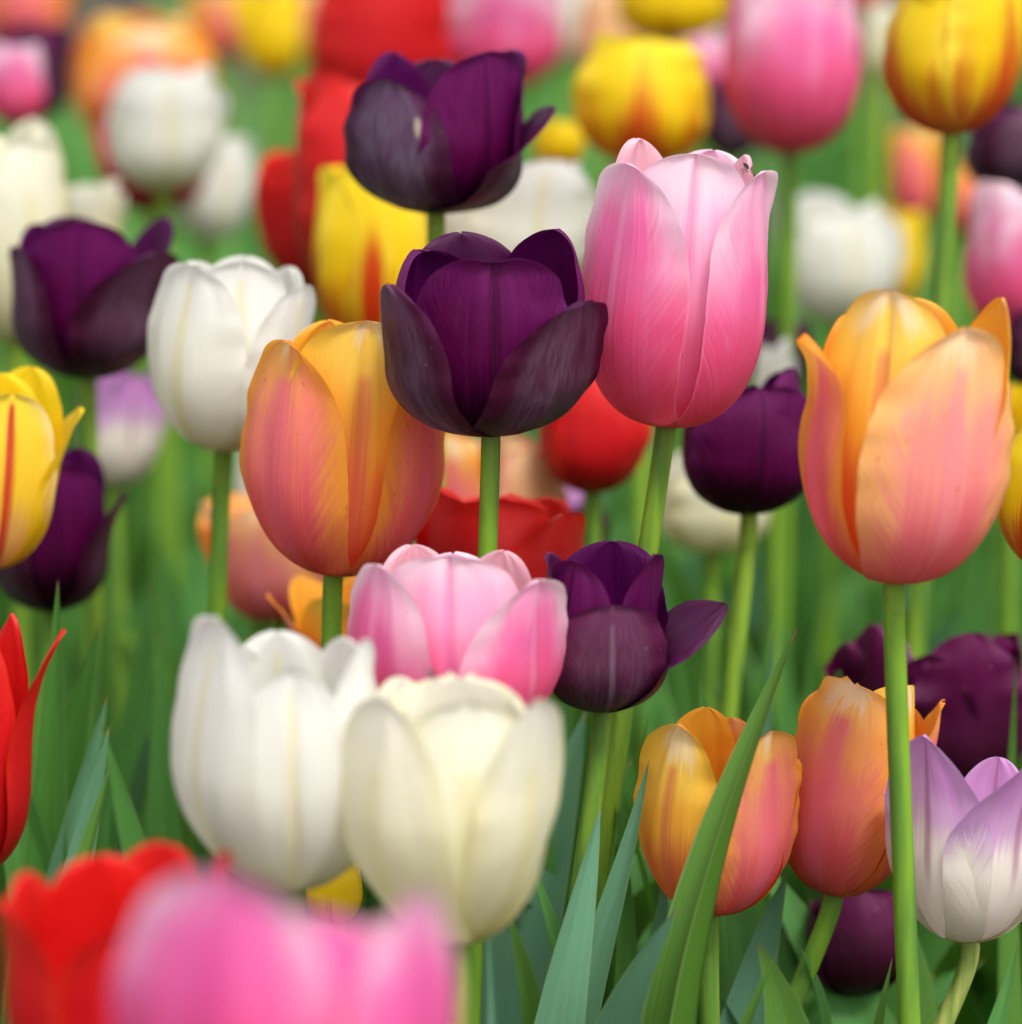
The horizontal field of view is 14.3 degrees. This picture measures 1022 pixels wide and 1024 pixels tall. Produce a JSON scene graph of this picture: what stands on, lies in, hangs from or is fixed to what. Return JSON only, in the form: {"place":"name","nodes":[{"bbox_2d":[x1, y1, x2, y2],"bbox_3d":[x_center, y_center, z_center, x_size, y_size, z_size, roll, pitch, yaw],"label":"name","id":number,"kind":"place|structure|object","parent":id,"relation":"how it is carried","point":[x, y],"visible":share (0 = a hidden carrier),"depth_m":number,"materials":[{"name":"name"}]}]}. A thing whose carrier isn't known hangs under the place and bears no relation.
{"place":"outdoors","nodes":[
{"label":"outdoors","id":0,"kind":"place"},
{"bbox_2d":[66,0,1021,324],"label":"ground","id":1,"kind":"structure","parent":0,"point":[82,16],"depth_m":6.42,"materials":[{"name":"green plant"}]},
{"bbox_2d":[0,117,70,688],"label":"cream tulip","id":2,"kind":"object","parent":1,"relation":"on","point":[32,188],"visible":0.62,"depth_m":1.49,"materials":[{"name":"white plant"}]},
{"bbox_2d":[0,0,80,448],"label":"orange tulip","id":3,"kind":"object","parent":1,"relation":"on","point":[45,14],"visible":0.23,"depth_m":2.08,"materials":[{"name":"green plant"}]},
{"bbox_2d":[0,613,110,1023],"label":"red tulip","id":4,"kind":"object","parent":1,"relation":"on","point":[20,706],"visible":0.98,"depth_m":1.17,"materials":[{"name":"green plant"}]},
{"bbox_2d":[0,447,127,690],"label":"purple tulip","id":5,"kind":"object","parent":1,"relation":"on","point":[69,554],"visible":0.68,"depth_m":1.36,"materials":[{"name":"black plant"}]},
{"bbox_2d":[0,366,147,840],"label":"yellow tulip","id":6,"kind":"object","parent":1,"relation":"on","point":[36,430],"visible":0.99,"depth_m":1.27,"materials":[{"name":"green plant"}]},
{"bbox_2d":[0,24,153,662],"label":"purple tulip","id":7,"kind":"object","parent":1,"relation":"on","point":[53,43],"visible":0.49,"depth_m":1.86,"materials":[{"name":"black plant"}]},
{"bbox_2d":[65,179,125,732],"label":"cream tulip","id":8,"kind":"object","parent":1,"relation":"on","point":[104,203],"visible":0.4,"depth_m":1.58,"materials":[{"name":"beige plant"}]},
{"bbox_2d":[9,216,194,861],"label":"purple tulip","id":9,"kind":"object","parent":1,"relation":"on","point":[84,292],"visible":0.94,"depth_m":1.38,"materials":[{"name":"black plant"}]},
{"bbox_2d":[0,13,215,669],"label":"orange tulip","id":10,"kind":"object","parent":1,"relation":"on","point":[110,52],"visible":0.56,"depth_m":1.95,"materials":[{"name":"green plant"}]},
{"bbox_2d":[0,841,231,1023],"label":"red tulip","id":11,"kind":"object","parent":1,"relation":"on","point":[65,935],"visible":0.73,"depth_m":0.99,"materials":[{"name":"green plant"}]},
{"bbox_2d":[0,44,233,694],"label":"pink tulip","id":12,"kind":"object","parent":1,"relation":"on","point":[22,93],"visible":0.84,"depth_m":1.75,"materials":[{"name":"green plant"}]},
{"bbox_2d":[0,0,242,401],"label":"orange tulip","id":13,"kind":"object","parent":1,"relation":"on","point":[219,14],"visible":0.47,"depth_m":2.33,"materials":[{"name":"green plant"}]},
{"bbox_2d":[96,370,166,736],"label":"lilac tulip","id":14,"kind":"object","parent":1,"relation":"on","point":[132,421],"visible":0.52,"depth_m":1.55,"materials":[{"name":"lilac petal with white base"},{"name":"grass green leaf"},{"name":"leaf"}]},
{"bbox_2d":[68,121,205,684],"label":"crimson tulip","id":15,"kind":"object","parent":1,"relation":"on","point":[140,198],"visible":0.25,"depth_m":1.80,"materials":[{"name":"red plant"}]},
{"bbox_2d":[0,255,315,983],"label":"white tulip","id":16,"kind":"object","parent":1,"relation":"on","point":[213,331],"visible":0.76,"depth_m":1.29,"materials":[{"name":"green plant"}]},
{"bbox_2d":[175,135,254,502],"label":"white tulip","id":17,"kind":"object","parent":1,"relation":"on","point":[216,208],"visible":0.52,"depth_m":1.82,"materials":[{"name":"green plant"}]},
{"bbox_2d":[109,69,362,709],"bbox_3d":[-0.086,0.086,1.575,0.135,0.517,0.093,0,12,0],"label":"red tulip","id":18,"kind":"object","parent":1,"relation":"on","point":[324,104],"visible":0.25,"depth_m":1.53,"materials":[{"name":"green plant"}]},
{"bbox_2d":[234,452,266,638],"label":"white tulip","id":19,"kind":"object","parent":1,"relation":"on","point":[257,627],"visible":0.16,"depth_m":1.49,"materials":[{"name":"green plant"}]},
{"bbox_2d":[198,493,322,631],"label":"orange tulip","id":20,"kind":"object","parent":1,"relation":"on","point":[260,566],"visible":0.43,"depth_m":1.45,"materials":[{"name":"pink plant"}]},
{"bbox_2d":[231,0,306,270],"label":"yellow tulip","id":21,"kind":"object","parent":1,"relation":"on","point":[271,32],"visible":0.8,"depth_m":2.13,"materials":[{"name":"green plant"}]},
{"bbox_2d":[171,615,377,910],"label":"white tulip","id":22,"kind":"object","parent":1,"relation":"on","point":[259,721],"visible":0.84,"depth_m":1.05,"materials":[{"name":"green plant"}]},
{"bbox_2d":[112,872,457,1023],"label":"pink tulip","id":23,"kind":"object","parent":1,"relation":"on","point":[213,948],"visible":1,"depth_m":0.79,"materials":[{"name":"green plant"}]},
{"bbox_2d":[303,0,316,81],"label":"orange tulip","id":24,"kind":"object","parent":1,"relation":"on","point":[309,7],"visible":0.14,"depth_m":2.28,"materials":[{"name":"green plant"}]},
{"bbox_2d":[179,0,450,488],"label":"red tulip","id":25,"kind":"object","parent":1,"relation":"on","point":[352,41],"visible":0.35,"depth_m":1.81,"materials":[{"name":"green plant"}]},
{"bbox_2d":[265,575,364,911],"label":"orange tulip","id":26,"kind":"object","parent":1,"relation":"on","point":[305,594],"visible":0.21,"depth_m":1.33,"materials":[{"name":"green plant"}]},
{"bbox_2d":[106,65,538,630],"bbox_3d":[-0.083,0.060,1.749,0.190,0.496,0.077,3,12,16],"label":"white tulip","id":27,"kind":"object","parent":1,"relation":"on","point":[163,131],"visible":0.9,"depth_m":1.72,"materials":[{"name":"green plant"}]},
{"bbox_2d":[306,863,362,919],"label":"yellow tulip","id":28,"kind":"object","parent":1,"relation":"on","point":[341,895],"visible":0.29,"depth_m":1.19,"materials":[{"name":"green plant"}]},
{"bbox_2d":[265,434,568,890],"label":"peach tulip","id":29,"kind":"object","parent":1,"relation":"on","point":[525,472],"visible":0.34,"depth_m":1.41,"materials":[{"name":"orange plant"}]},
{"bbox_2d":[340,671,562,1023],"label":"cream tulip","id":30,"kind":"object","parent":1,"relation":"on","point":[450,790],"visible":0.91,"depth_m":1.03,"materials":[{"name":"beige plant"}]},
{"bbox_2d":[425,670,438,683],"bbox_3d":[-0.020,0.043,1.060,0.004,0.003,0.004,32,8,19],"label":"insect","id":31,"kind":"object","parent":30,"relation":"attached to","point":[431,673],"visible":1,"depth_m":1.06},
{"bbox_2d":[347,544,567,708],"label":"pink tulip","id":32,"kind":"object","parent":1,"relation":"on","point":[497,616],"visible":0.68,"depth_m":1.13,"materials":[{"name":"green plant"}]},
{"bbox_2d":[445,432,480,499],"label":"orange tulip","id":33,"kind":"object","parent":1,"relation":"on","point":[462,464],"visible":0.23,"depth_m":1.50,"materials":[{"name":"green plant"}]},
{"bbox_2d":[254,151,728,684],"bbox_3d":[-0.005,0.091,1.656,0.191,0.474,0.047,0,12,0],"label":"red tulip","id":34,"kind":"object","parent":1,"relation":"on","point":[274,197],"visible":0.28,"depth_m":1.60,"materials":[{"name":"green plant"}]},
{"bbox_2d":[380,228,607,1023],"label":"purple tulip","id":35,"kind":"object","parent":1,"relation":"on","point":[489,341],"visible":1,"depth_m":1.17,"materials":[{"name":"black plant"}]},
{"bbox_2d":[343,49,660,942],"bbox_3d":[-0.002,0.124,1.330,0.057,0.544,0.138,-7,14,-31],"label":"purple tulip","id":36,"kind":"object","parent":1,"relation":"on","point":[435,141],"visible":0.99,"depth_m":1.29,"materials":[{"name":"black plant"}]},
{"bbox_2d":[240,319,777,894],"bbox_3d":[-0.002,0.164,1.307,0.183,0.476,0.059,-10,16,-40],"label":"orange tulip","id":37,"kind":"object","parent":1,"relation":"on","point":[342,461],"visible":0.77,"depth_m":1.21,"materials":[{"name":"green plant"}]},
{"bbox_2d":[0,0,1021,1023],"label":"foliage","id":38,"kind":"object","parent":1,"relation":"on","point":[69,705],"visible":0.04,"depth_m":1.67,"materials":[{"name":"green plant"}]},
{"bbox_2d":[445,159,594,433],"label":"white tulip","id":39,"kind":"object","parent":1,"relation":"on","point":[546,194],"visible":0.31,"depth_m":1.47,"materials":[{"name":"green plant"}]},
{"bbox_2d":[231,0,812,543],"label":"pink tulip","id":40,"kind":"object","parent":1,"relation":"on","point":[531,30],"visible":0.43,"depth_m":1.83,"materials":[{"name":"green plant"}]},
{"bbox_2d":[313,165,790,871],"bbox_3d":[-0.048,0.118,1.482,0.343,0.492,0.086,3,12,16],"label":"yellow tulip","id":41,"kind":"object","parent":1,"relation":"on","point":[365,243],"visible":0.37,"depth_m":1.44,"materials":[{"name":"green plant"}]},
{"bbox_2d":[534,119,585,161],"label":"yellow tulip","id":42,"kind":"object","parent":1,"relation":"on","point":[564,140],"visible":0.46,"depth_m":1.65,"materials":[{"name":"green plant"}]},
{"bbox_2d":[565,486,583,505],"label":"lilac tulip","id":43,"kind":"object","parent":1,"relation":"on","point":[576,498],"visible":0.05,"depth_m":1.54,"materials":[{"name":"purple plant"}]},
{"bbox_2d":[570,502,607,546],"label":"purple tulip","id":44,"kind":"object","parent":1,"relation":"on","point":[579,507],"visible":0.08,"depth_m":1.49,"materials":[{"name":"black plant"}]},
{"bbox_2d":[535,0,643,432],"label":"peach tulip","id":45,"kind":"object","parent":1,"relation":"on","point":[594,18],"visible":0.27,"depth_m":2.08,"materials":[{"name":"orange plant"}]},
{"bbox_2d":[557,0,651,463],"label":"white tulip","id":46,"kind":"object","parent":1,"relation":"on","point":[567,56],"visible":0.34,"depth_m":2.19,"materials":[{"name":"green plant"}]},
{"bbox_2d":[509,541,727,1023],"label":"purple tulip","id":47,"kind":"object","parent":1,"relation":"on","point":[630,640],"visible":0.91,"depth_m":1.17,"materials":[{"name":"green plant"}]},
{"bbox_2d":[522,77,821,676],"bbox_3d":[0.089,0.037,1.903,0.254,0.477,0.072,2,12,8],"label":"purple tulip","id":48,"kind":"object","parent":1,"relation":"on","point":[724,132],"visible":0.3,"depth_m":1.87,"materials":[{"name":"black plant"}]},
{"bbox_2d":[539,380,810,987],"bbox_3d":[0.053,0.159,1.442,0.210,0.429,0.053,3,12,13],"label":"red tulip","id":49,"kind":"object","parent":1,"relation":"on","point":[593,443],"visible":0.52,"depth_m":1.39,"materials":[{"name":"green plant"}]},
{"bbox_2d":[581,138,777,1023],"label":"pink tulip","id":50,"kind":"object","parent":1,"relation":"on","point":[674,269],"visible":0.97,"depth_m":1.19,"materials":[{"name":"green plant"}]},
{"bbox_2d":[741,163,754,176],"bbox_3d":[0.069,-0.100,1.190,0.004,0.003,0.004,11,31,-23],"label":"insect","id":51,"kind":"object","parent":50,"relation":"attached to","point":[746,166],"visible":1,"depth_m":1.19},
{"bbox_2d":[572,33,797,744],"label":"yellow tulip","id":52,"kind":"object","parent":1,"relation":"on","point":[654,92],"visible":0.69,"depth_m":1.55,"materials":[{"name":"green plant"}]},
{"bbox_2d":[616,0,772,691],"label":"yellow tulip","id":53,"kind":"object","parent":1,"relation":"on","point":[672,20],"visible":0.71,"depth_m":1.76,"materials":[{"name":"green plant"}]},
{"bbox_2d":[414,487,985,1022],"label":"red tulip","id":54,"kind":"object","parent":1,"relation":"on","point":[532,533],"visible":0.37,"depth_m":1.27,"materials":[{"name":"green plant"}]},
{"bbox_2d":[633,629,809,1023],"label":"orange tulip","id":55,"kind":"object","parent":1,"relation":"on","point":[718,829],"visible":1,"depth_m":1.18,"materials":[{"name":"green plant"}]},
{"bbox_2d":[662,451,795,945],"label":"cream tulip","id":56,"kind":"object","parent":1,"relation":"on","point":[693,521],"visible":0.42,"depth_m":1.49,"materials":[{"name":"beige plant"}]},
{"bbox_2d":[516,367,952,1023],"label":"purple tulip","id":57,"kind":"object","parent":1,"relation":"on","point":[740,455],"visible":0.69,"depth_m":1.31,"materials":[{"name":"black plant"}]},
{"bbox_2d":[601,30,873,610],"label":"pink tulip","id":58,"kind":"object","parent":1,"relation":"on","point":[709,46],"visible":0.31,"depth_m":1.97,"materials":[{"name":"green plant"}]},
{"bbox_2d":[659,0,862,724],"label":"pink tulip","id":59,"kind":"object","parent":1,"relation":"on","point":[792,72],"visible":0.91,"depth_m":1.56,"materials":[{"name":"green plant"}]},
{"bbox_2d":[754,338,796,728],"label":"white tulip","id":60,"kind":"object","parent":1,"relation":"on","point":[770,361],"visible":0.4,"depth_m":1.53,"materials":[{"name":"green plant"}]},
{"bbox_2d":[547,0,1021,1019],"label":"yellow tulip","id":61,"kind":"object","parent":1,"relation":"on","point":[951,70],"visible":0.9,"depth_m":1.38,"materials":[{"name":"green plant"}]},
{"bbox_2d":[640,676,944,1023],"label":"orange tulip","id":62,"kind":"object","parent":1,"relation":"on","point":[838,854],"visible":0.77,"depth_m":1.21,"materials":[{"name":"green plant"}]},
{"bbox_2d":[767,0,888,565],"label":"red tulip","id":63,"kind":"object","parent":1,"relation":"on","point":[802,521],"visible":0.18,"depth_m":2.21,"materials":[{"name":"green plant"}]},
{"bbox_2d":[637,426,1021,1023],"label":"yellow tulip","id":64,"kind":"object","parent":1,"relation":"on","point":[854,1010],"visible":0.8,"depth_m":1.30,"materials":[{"name":"green plant"}]},
{"bbox_2d":[806,889,895,996],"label":"purple tulip","id":65,"kind":"object","parent":1,"relation":"on","point":[857,959],"visible":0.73,"depth_m":1.28,"materials":[{"name":"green plant"}]},
{"bbox_2d":[690,207,1021,705],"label":"yellow tulip","id":66,"kind":"object","parent":1,"relation":"on","point":[913,267],"visible":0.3,"depth_m":1.83,"materials":[{"name":"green plant"}]},
{"bbox_2d":[751,318,965,737],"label":"purple tulip","id":67,"kind":"object","parent":1,"relation":"on","point":[771,339],"visible":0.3,"depth_m":1.60,"materials":[{"name":"black plant"}]},
{"bbox_2d":[719,290,1013,1023],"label":"orange tulip","id":68,"kind":"object","parent":1,"relation":"on","point":[906,436],"visible":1,"depth_m":1.12,"materials":[{"name":"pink plant"}]},
{"bbox_2d":[711,384,1021,1012],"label":"yellow tulip","id":69,"kind":"object","parent":1,"relation":"on","point":[1016,413],"visible":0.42,"depth_m":1.41,"materials":[{"name":"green plant"}]},
{"bbox_2d":[780,191,1021,676],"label":"white tulip","id":70,"kind":"object","parent":1,"relation":"on","point":[847,254],"visible":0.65,"depth_m":1.74,"materials":[{"name":"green plant"}]},
{"bbox_2d":[889,129,940,600],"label":"orange tulip","id":71,"kind":"object","parent":1,"relation":"on","point":[914,172],"visible":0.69,"depth_m":1.94,"materials":[{"name":"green plant"}]},
{"bbox_2d":[825,624,1021,980],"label":"purple tulip","id":72,"kind":"object","parent":1,"relation":"on","point":[968,678],"visible":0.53,"depth_m":1.32,"materials":[{"name":"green plant"}]},
{"bbox_2d":[861,0,992,579],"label":"cream tulip","id":73,"kind":"object","parent":1,"relation":"on","point":[877,15],"visible":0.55,"depth_m":2.00,"materials":[{"name":"white plant"}]},
{"bbox_2d":[873,734,1021,1023],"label":"lilac tulip","id":74,"kind":"object","parent":1,"relation":"on","point":[967,833],"visible":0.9,"depth_m":1.18,"materials":[{"name":"lilac white petal"},{"name":"leaf"},{"name":"grass green leaf"}]},
{"bbox_2d":[947,160,1021,610],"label":"orange tulip","id":75,"kind":"object","parent":1,"relation":"on","point":[967,185],"visible":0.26,"depth_m":1.98,"materials":[{"name":"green plant"}]},
{"bbox_2d":[961,101,1021,769],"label":"purple tulip","id":76,"kind":"object","parent":1,"relation":"on","point":[992,150],"visible":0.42,"depth_m":1.64,"materials":[{"name":"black plant"}]},
{"bbox_2d":[964,181,1021,635],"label":"pink tulip","id":77,"kind":"object","parent":1,"relation":"on","point":[993,265],"visible":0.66,"depth_m":1.54,"materials":[{"name":"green plant"}]},
{"bbox_2d":[1009,309,1021,386],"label":"purple tulip","id":78,"kind":"object","parent":1,"relation":"on","point":[1015,372],"visible":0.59,"depth_m":1.48,"materials":[{"name":"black plant"}]}
]}

